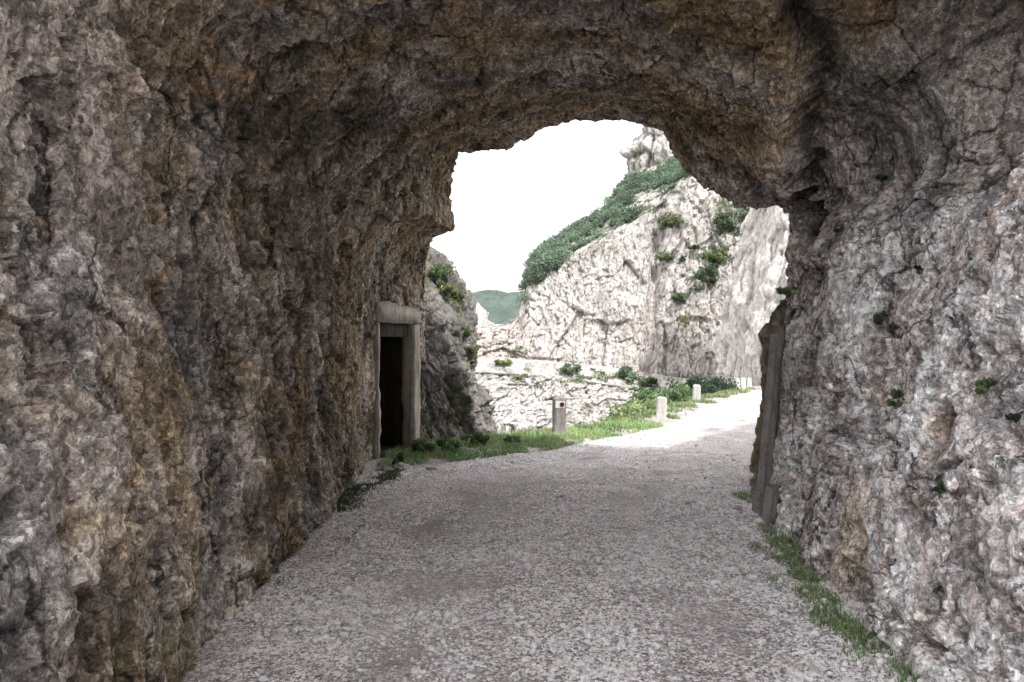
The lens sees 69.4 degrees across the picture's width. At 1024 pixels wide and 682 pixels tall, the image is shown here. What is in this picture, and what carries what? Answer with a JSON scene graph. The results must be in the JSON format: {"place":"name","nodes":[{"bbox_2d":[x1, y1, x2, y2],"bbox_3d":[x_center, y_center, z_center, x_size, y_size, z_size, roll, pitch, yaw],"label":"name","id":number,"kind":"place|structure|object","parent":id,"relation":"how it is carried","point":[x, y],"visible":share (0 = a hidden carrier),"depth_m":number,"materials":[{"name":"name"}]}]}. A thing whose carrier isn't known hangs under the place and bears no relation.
{"place":"outdoors","nodes":[
{"label":"outdoors","id":0,"kind":"place"},
{"bbox_2d":[420,245,498,441],"bbox_3d":[-2.174,0.009,15.107,3.913,9.239,7.090,0,0,-40],"label":"rock outcrop","id":1,"kind":"object","parent":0,"point":[458,398],"visible":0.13,"depth_m":12.73,"materials":[{"name":"grey stone"}]},
{"bbox_2d":[429,262,455,279],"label":"ledge plant","id":2,"kind":"object","parent":1,"relation":"on","point":[440,271],"visible":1,"depth_m":12.72,"materials":[{"name":"green plant"}]},
{"bbox_2d":[436,278,454,294],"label":"ledge plant","id":3,"kind":"object","parent":1,"relation":"on","point":[449,287],"visible":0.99,"depth_m":12.66,"materials":[{"name":"green plant"}]},
{"bbox_2d":[451,289,465,298],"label":"ledge plant","id":4,"kind":"object","parent":1,"relation":"on","point":[460,295],"visible":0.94,"depth_m":13.05,"materials":[{"name":"green plant"}]},
{"bbox_2d":[463,327,470,336],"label":"ledge plant","id":5,"kind":"object","parent":1,"relation":"on","point":[467,332],"visible":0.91,"depth_m":12.86,"materials":[{"name":"green plant"}]},
{"bbox_2d":[475,302,497,327],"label":"rocky knoll","id":6,"kind":"structure","parent":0,"point":[482,314],"depth_m":64.52,"materials":[{"name":"stone"}]},
{"bbox_2d":[472,290,524,323],"bbox_3d":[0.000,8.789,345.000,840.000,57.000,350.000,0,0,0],"label":"distant hill","id":7,"kind":"structure","parent":0,"point":[501,307],"depth_m":243.31,"materials":[{"name":"green plant"}]},
{"bbox_2d":[0,0,1023,681],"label":"rock tunnel","id":8,"kind":"object","parent":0,"point":[224,224],"visible":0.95,"depth_m":4.73,"materials":[{"name":"grey stone"}]},
{"bbox_2d":[371,301,420,458],"bbox_3d":[-2.432,0.593,10.883,1.612,2.338,1.719,0,0,20],"label":"doorway","id":9,"kind":"structure","parent":8,"relation":"in","point":[395,415],"depth_m":11.24,"materials":[{"name":"stone"}]},
{"bbox_2d":[775,285,798,305],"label":"hanging plant","id":10,"kind":"object","parent":8,"relation":"attached to","point":[787,291],"visible":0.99,"depth_m":7.54,"materials":[{"name":"green plant"}]},
{"bbox_2d":[872,310,887,324],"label":"wall plant","id":11,"kind":"object","parent":8,"relation":"attached to","point":[878,318],"depth_m":5.17,"materials":[{"name":"green plant"}]},
{"bbox_2d":[875,174,888,181],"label":"wall plant","id":12,"kind":"object","parent":8,"relation":"attached to","point":[883,178],"depth_m":6.08,"materials":[{"name":"green plant"}]},
{"bbox_2d":[889,322,899,330],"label":"wall plant","id":13,"kind":"object","parent":8,"relation":"attached to","point":[893,326],"depth_m":5.03,"materials":[{"name":"green plant"}]},
{"bbox_2d":[886,388,904,409],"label":"wall plant","id":14,"kind":"object","parent":8,"relation":"attached to","point":[896,393],"depth_m":4.70,"materials":[{"name":"green plant"}]},
{"bbox_2d":[913,265,924,274],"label":"wall plant","id":15,"kind":"object","parent":8,"relation":"attached to","point":[919,269],"depth_m":4.87,"materials":[{"name":"green plant"}]},
{"bbox_2d":[933,480,945,493],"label":"wall plant","id":16,"kind":"object","parent":8,"relation":"attached to","point":[940,489],"depth_m":3.58,"materials":[{"name":"green plant"}]},
{"bbox_2d":[974,377,997,394],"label":"wall plant","id":17,"kind":"object","parent":8,"relation":"attached to","point":[982,384],"depth_m":3.45,"materials":[{"name":"green plant"}]},
{"bbox_2d":[1004,411,1023,423],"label":"wall plant","id":18,"kind":"object","parent":8,"relation":"attached to","point":[1015,417],"depth_m":3.27,"materials":[{"name":"green plant"}]},
{"bbox_2d":[376,418,668,466],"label":"verge grass","id":19,"kind":"structure","parent":0,"point":[496,441],"depth_m":11.84,"materials":[{"name":"green plant"}]},
{"bbox_2d":[430,120,643,291],"label":"sky","id":20,"kind":"structure","parent":0,"point":[505,204],"materials":[{"name":"white"}]},
{"bbox_2d":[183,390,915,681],"bbox_3d":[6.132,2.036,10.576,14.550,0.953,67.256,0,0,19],"label":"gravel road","id":21,"kind":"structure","parent":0,"point":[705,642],"depth_m":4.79,"materials":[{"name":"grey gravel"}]},
{"bbox_2d":[276,467,414,587],"bbox_3d":[-1.522,1.610,7.280,0.821,0.149,5.114,0,0,0],"label":"wall foot moss","id":22,"kind":"object","parent":21,"relation":"on","point":[392,476],"depth_m":7.74,"materials":[{"name":"green plant"}]},
{"bbox_2d":[382,466,394,471],"bbox_3d":[-1.529,1.607,9.126,0.185,0.109,0.158,0,0,8],"label":"loose rock","id":23,"kind":"object","parent":21,"relation":"on","point":[387,468],"visible":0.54,"depth_m":9.10,"materials":[{"name":"stone"}]},
{"bbox_2d":[392,462,409,467],"bbox_3d":[-1.425,1.649,9.567,0.214,0.155,0.287,0,0,-45],"label":"loose rock","id":24,"kind":"object","parent":21,"relation":"on","point":[401,465],"visible":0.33,"depth_m":9.53,"materials":[{"name":"stone"}]},
{"bbox_2d":[426,467,436,469],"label":"loose rock","id":25,"kind":"object","parent":21,"relation":"on","point":[430,468],"visible":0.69,"depth_m":9.35,"materials":[{"name":"stone"}]},
{"bbox_2d":[733,505,742,509],"bbox_3d":[2.123,1.573,6.932,0.105,0.059,0.086,0,0,-41],"label":"loose rock","id":26,"kind":"object","parent":21,"relation":"on","point":[736,507],"visible":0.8,"depth_m":6.91,"materials":[{"name":"stone"}]},
{"bbox_2d":[751,541,761,547],"bbox_3d":[1.905,1.596,5.776,0.076,0.050,0.109,0,0,41],"label":"loose rock","id":27,"kind":"object","parent":21,"relation":"on","point":[755,543],"visible":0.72,"depth_m":5.76,"materials":[{"name":"stone"}]},
{"bbox_2d":[752,326,785,514],"bbox_3d":[2.418,0.789,6.942,0.442,1.864,0.141,0,0,-37],"label":"gate post","id":28,"kind":"object","parent":21,"relation":"on","point":[771,406],"visible":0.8,"depth_m":6.92,"materials":[{"name":"grey stone"}]},
{"bbox_2d":[765,554,774,558],"bbox_3d":[1.919,1.607,5.503,0.086,0.048,0.065,0,0,43],"label":"loose rock","id":29,"kind":"object","parent":21,"relation":"on","point":[770,555],"visible":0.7,"depth_m":5.48,"materials":[{"name":"stone"}]},
{"bbox_2d":[761,484,780,524],"bbox_3d":[2.256,1.489,6.440,0.171,0.464,0.118,0,0,-20],"label":"stone post","id":30,"kind":"object","parent":21,"relation":"on","point":[772,500],"visible":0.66,"depth_m":6.40,"materials":[{"name":"grey stone"}]},
{"bbox_2d":[731,490,924,681],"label":"wall foot grass","id":31,"kind":"structure","parent":21,"relation":"on","point":[853,629],"depth_m":4.45,"materials":[{"name":"green plant"}]},
{"bbox_2d":[340,386,760,657],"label":"verge","id":32,"kind":"structure","parent":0,"point":[428,535],"depth_m":8.62,"materials":[{"name":"grey gravel"}]},
{"bbox_2d":[392,452,404,463],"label":"weed","id":33,"kind":"object","parent":32,"relation":"on","point":[400,458],"visible":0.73,"depth_m":9.72,"materials":[{"name":"green plant"}]},
{"bbox_2d":[411,436,438,453],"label":"weed","id":34,"kind":"object","parent":32,"relation":"on","point":[417,444],"visible":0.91,"depth_m":10.61,"materials":[{"name":"green plant"}]},
{"bbox_2d":[436,434,460,451],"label":"weed","id":35,"kind":"object","parent":32,"relation":"on","point":[445,445],"visible":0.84,"depth_m":10.69,"materials":[{"name":"green plant"}]},
{"bbox_2d":[461,427,489,446],"bbox_3d":[-0.591,1.504,11.615,0.443,0.320,0.405,0,0,-36],"label":"weed","id":36,"kind":"object","parent":32,"relation":"on","point":[476,437],"visible":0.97,"depth_m":11.56,"materials":[{"name":"green plant"}]},
{"bbox_2d":[503,435,520,443],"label":"weed","id":37,"kind":"object","parent":32,"relation":"on","point":[509,439],"visible":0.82,"depth_m":11.87,"materials":[{"name":"green plant"}]},
{"bbox_2d":[552,397,565,433],"bbox_3d":[0.861,1.428,13.441,0.241,0.822,0.260,0,0,-3],"label":"bollard","id":38,"kind":"object","parent":32,"relation":"on","point":[558,414],"visible":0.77,"depth_m":13.33,"materials":[{"name":"grey concrete"}]},
{"bbox_2d":[600,403,648,420],"bbox_3d":[2.869,2.004,18.600,1.390,0.948,1.387,0,0,0],"label":"shrub","id":39,"kind":"object","parent":32,"relation":"on","point":[627,412],"visible":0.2,"depth_m":18.42,"materials":[{"name":"green plant"}]},
{"bbox_2d":[604,395,669,417],"bbox_3d":[3.433,1.981,19.463,1.572,1.187,1.800,0,0,40],"label":"shrub","id":40,"kind":"object","parent":32,"relation":"on","point":[652,404],"visible":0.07,"depth_m":19.30,"materials":[{"name":"green plant"}]},
{"bbox_2d":[629,382,689,403],"bbox_3d":[4.394,1.958,22.506,1.819,1.414,1.744,0,0,-41],"label":"shrub","id":41,"kind":"object","parent":32,"relation":"on","point":[662,392],"visible":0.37,"depth_m":22.42,"materials":[{"name":"green plant"}]},
{"bbox_2d":[656,397,666,418],"bbox_3d":[3.509,1.667,17.399,0.242,0.702,0.241,4,1,11],"label":"bollard","id":42,"kind":"object","parent":32,"relation":"on","point":[661,408],"visible":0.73,"depth_m":17.29,"materials":[{"name":"stone"}]},
{"bbox_2d":[666,377,704,400],"bbox_3d":[5.599,2.144,25.457,1.857,1.855,1.631,0,0,-33],"label":"shrub","id":43,"kind":"object","parent":32,"relation":"on","point":[689,389],"visible":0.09,"depth_m":25.51,"materials":[{"name":"green plant"}]},
{"bbox_2d":[679,373,708,395],"bbox_3d":[7.049,2.163,28.510,1.230,1.868,1.549,0,0,0],"label":"bush","id":44,"kind":"object","parent":32,"relation":"on","point":[690,383],"visible":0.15,"depth_m":28.43,"materials":[{"name":"green plant"}]},
{"bbox_2d":[692,384,700,399],"bbox_3d":[5.857,1.766,23.498,0.242,0.762,0.242,2,1,17],"label":"bollard","id":45,"kind":"object","parent":32,"relation":"on","point":[696,392],"visible":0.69,"depth_m":23.39,"materials":[{"name":"stone"}]},
{"bbox_2d":[691,376,722,393],"bbox_3d":[7.694,2.201,29.625,2.093,1.630,2.399,0,0,0],"label":"dwarf pine","id":46,"kind":"object","parent":32,"relation":"on","point":[708,389],"visible":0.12,"depth_m":29.29,"materials":[{"name":"green plant"}]},
{"bbox_2d":[700,373,739,389],"bbox_3d":[8.445,2.052,30.940,1.827,1.412,1.886,0,0,-37],"label":"bush","id":47,"kind":"object","parent":32,"relation":"on","point":[718,382],"visible":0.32,"depth_m":30.77,"materials":[{"name":"green plant"}]},
{"bbox_2d":[735,378,739,387],"bbox_3d":[9.921,2.038,32.585,0.241,0.809,0.245,-3,1,-24],"label":"guard stone","id":48,"kind":"object","parent":32,"relation":"on","point":[737,380],"visible":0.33,"depth_m":32.50,"materials":[{"name":"stone"}]},
{"bbox_2d":[740,378,745,388],"bbox_3d":[10.480,2.067,33.493,0.243,0.828,0.229,0,1,39],"label":"guard stone","id":49,"kind":"object","parent":32,"relation":"on","point":[743,382],"visible":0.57,"depth_m":33.42,"materials":[{"name":"stone"}]},
{"bbox_2d":[747,378,751,386],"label":"guard stone","id":50,"kind":"object","parent":32,"relation":"on","point":[749,382],"visible":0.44,"depth_m":34.10,"materials":[{"name":"stone"}]},
{"bbox_2d":[474,158,747,434],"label":"cliff","id":51,"kind":"structure","parent":0,"point":[606,310],"depth_m":59.62,"materials":[{"name":"stone"}]},
{"bbox_2d":[494,358,512,365],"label":"cliff shrub","id":52,"kind":"object","parent":51,"relation":"on","point":[503,362],"visible":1,"depth_m":55.68,"materials":[{"name":"green plant"}]},
{"bbox_2d":[561,363,581,376],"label":"cliff shrub","id":53,"kind":"object","parent":51,"relation":"on","point":[566,368],"visible":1,"depth_m":55.31,"materials":[{"name":"green plant"}]},
{"bbox_2d":[514,155,690,302],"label":"mountain pine scrub","id":54,"kind":"object","parent":51,"relation":"on","point":[545,257],"visible":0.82,"depth_m":65.32,"materials":[{"name":"green plant"}]},
{"bbox_2d":[503,186,744,404],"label":"ledge greenery","id":55,"kind":"object","parent":51,"relation":"on","point":[673,299],"visible":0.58,"depth_m":59.34,"materials":[{"name":"green plant"}]},
{"bbox_2d":[619,364,638,380],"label":"cliff shrub","id":56,"kind":"object","parent":51,"relation":"on","point":[624,370],"visible":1,"depth_m":55.61,"materials":[{"name":"green plant"}]},
{"bbox_2d":[639,376,657,387],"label":"cliff shrub","id":57,"kind":"object","parent":51,"relation":"on","point":[644,382],"visible":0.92,"depth_m":55.16,"materials":[{"name":"green plant"}]},
{"bbox_2d":[654,252,668,260],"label":"cliff shrub","id":58,"kind":"object","parent":51,"relation":"on","point":[661,258],"visible":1,"depth_m":60.45,"materials":[{"name":"green plant"}]},
{"bbox_2d":[657,211,683,226],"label":"cliff shrub","id":59,"kind":"object","parent":51,"relation":"on","point":[664,220],"visible":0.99,"depth_m":60.44,"materials":[{"name":"green plant"}]},
{"bbox_2d":[665,253,686,262],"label":"cliff shrub","id":60,"kind":"object","parent":51,"relation":"on","point":[670,257],"visible":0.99,"depth_m":60.19,"materials":[{"name":"green plant"}]},
{"bbox_2d":[675,292,686,303],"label":"cliff shrub","id":61,"kind":"object","parent":51,"relation":"on","point":[680,296],"visible":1,"depth_m":58.82,"materials":[{"name":"green plant"}]},
{"bbox_2d":[679,314,689,323],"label":"cliff shrub","id":62,"kind":"object","parent":51,"relation":"on","point":[686,321],"visible":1,"depth_m":59.00,"materials":[{"name":"green plant"}]},
{"bbox_2d":[687,244,699,249],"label":"cliff shrub","id":63,"kind":"object","parent":51,"relation":"on","point":[694,246],"visible":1,"depth_m":59.82,"materials":[{"name":"green plant"}]},
{"bbox_2d":[693,262,717,283],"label":"cliff shrub","id":64,"kind":"object","parent":51,"relation":"on","point":[713,272],"visible":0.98,"depth_m":58.94,"materials":[{"name":"green plant"}]},
{"bbox_2d":[702,244,728,264],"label":"cliff shrub","id":65,"kind":"object","parent":51,"relation":"on","point":[718,258],"visible":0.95,"depth_m":59.69,"materials":[{"name":"green plant"}]},
{"bbox_2d":[714,218,739,235],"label":"cliff shrub","id":66,"kind":"object","parent":51,"relation":"on","point":[723,226],"visible":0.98,"depth_m":60.04,"materials":[{"name":"green plant"}]},
{"bbox_2d":[712,208,749,226],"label":"cliff shrub","id":67,"kind":"object","parent":51,"relation":"on","point":[723,215],"visible":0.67,"depth_m":60.12,"materials":[{"name":"green plant"}]},
{"bbox_2d":[492,386,760,434],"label":"roadside grass","id":68,"kind":"structure","parent":0,"point":[687,403],"depth_m":18.75,"materials":[{"name":"green plant"}]},
{"bbox_2d":[619,127,672,175],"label":"peak","id":69,"kind":"structure","parent":0,"point":[648,148],"depth_m":96.09,"materials":[{"name":"stone"}]},
{"bbox_2d":[712,205,789,389],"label":"pale buttress","id":70,"kind":"structure","parent":0,"point":[753,298],"depth_m":43.48,"materials":[{"name":"stone"}]},
{"bbox_2d":[749,298,795,492],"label":"roadside cliff","id":71,"kind":"structure","parent":0,"point":[777,316],"depth_m":7.88,"materials":[{"name":"grey stone"}]}
]}

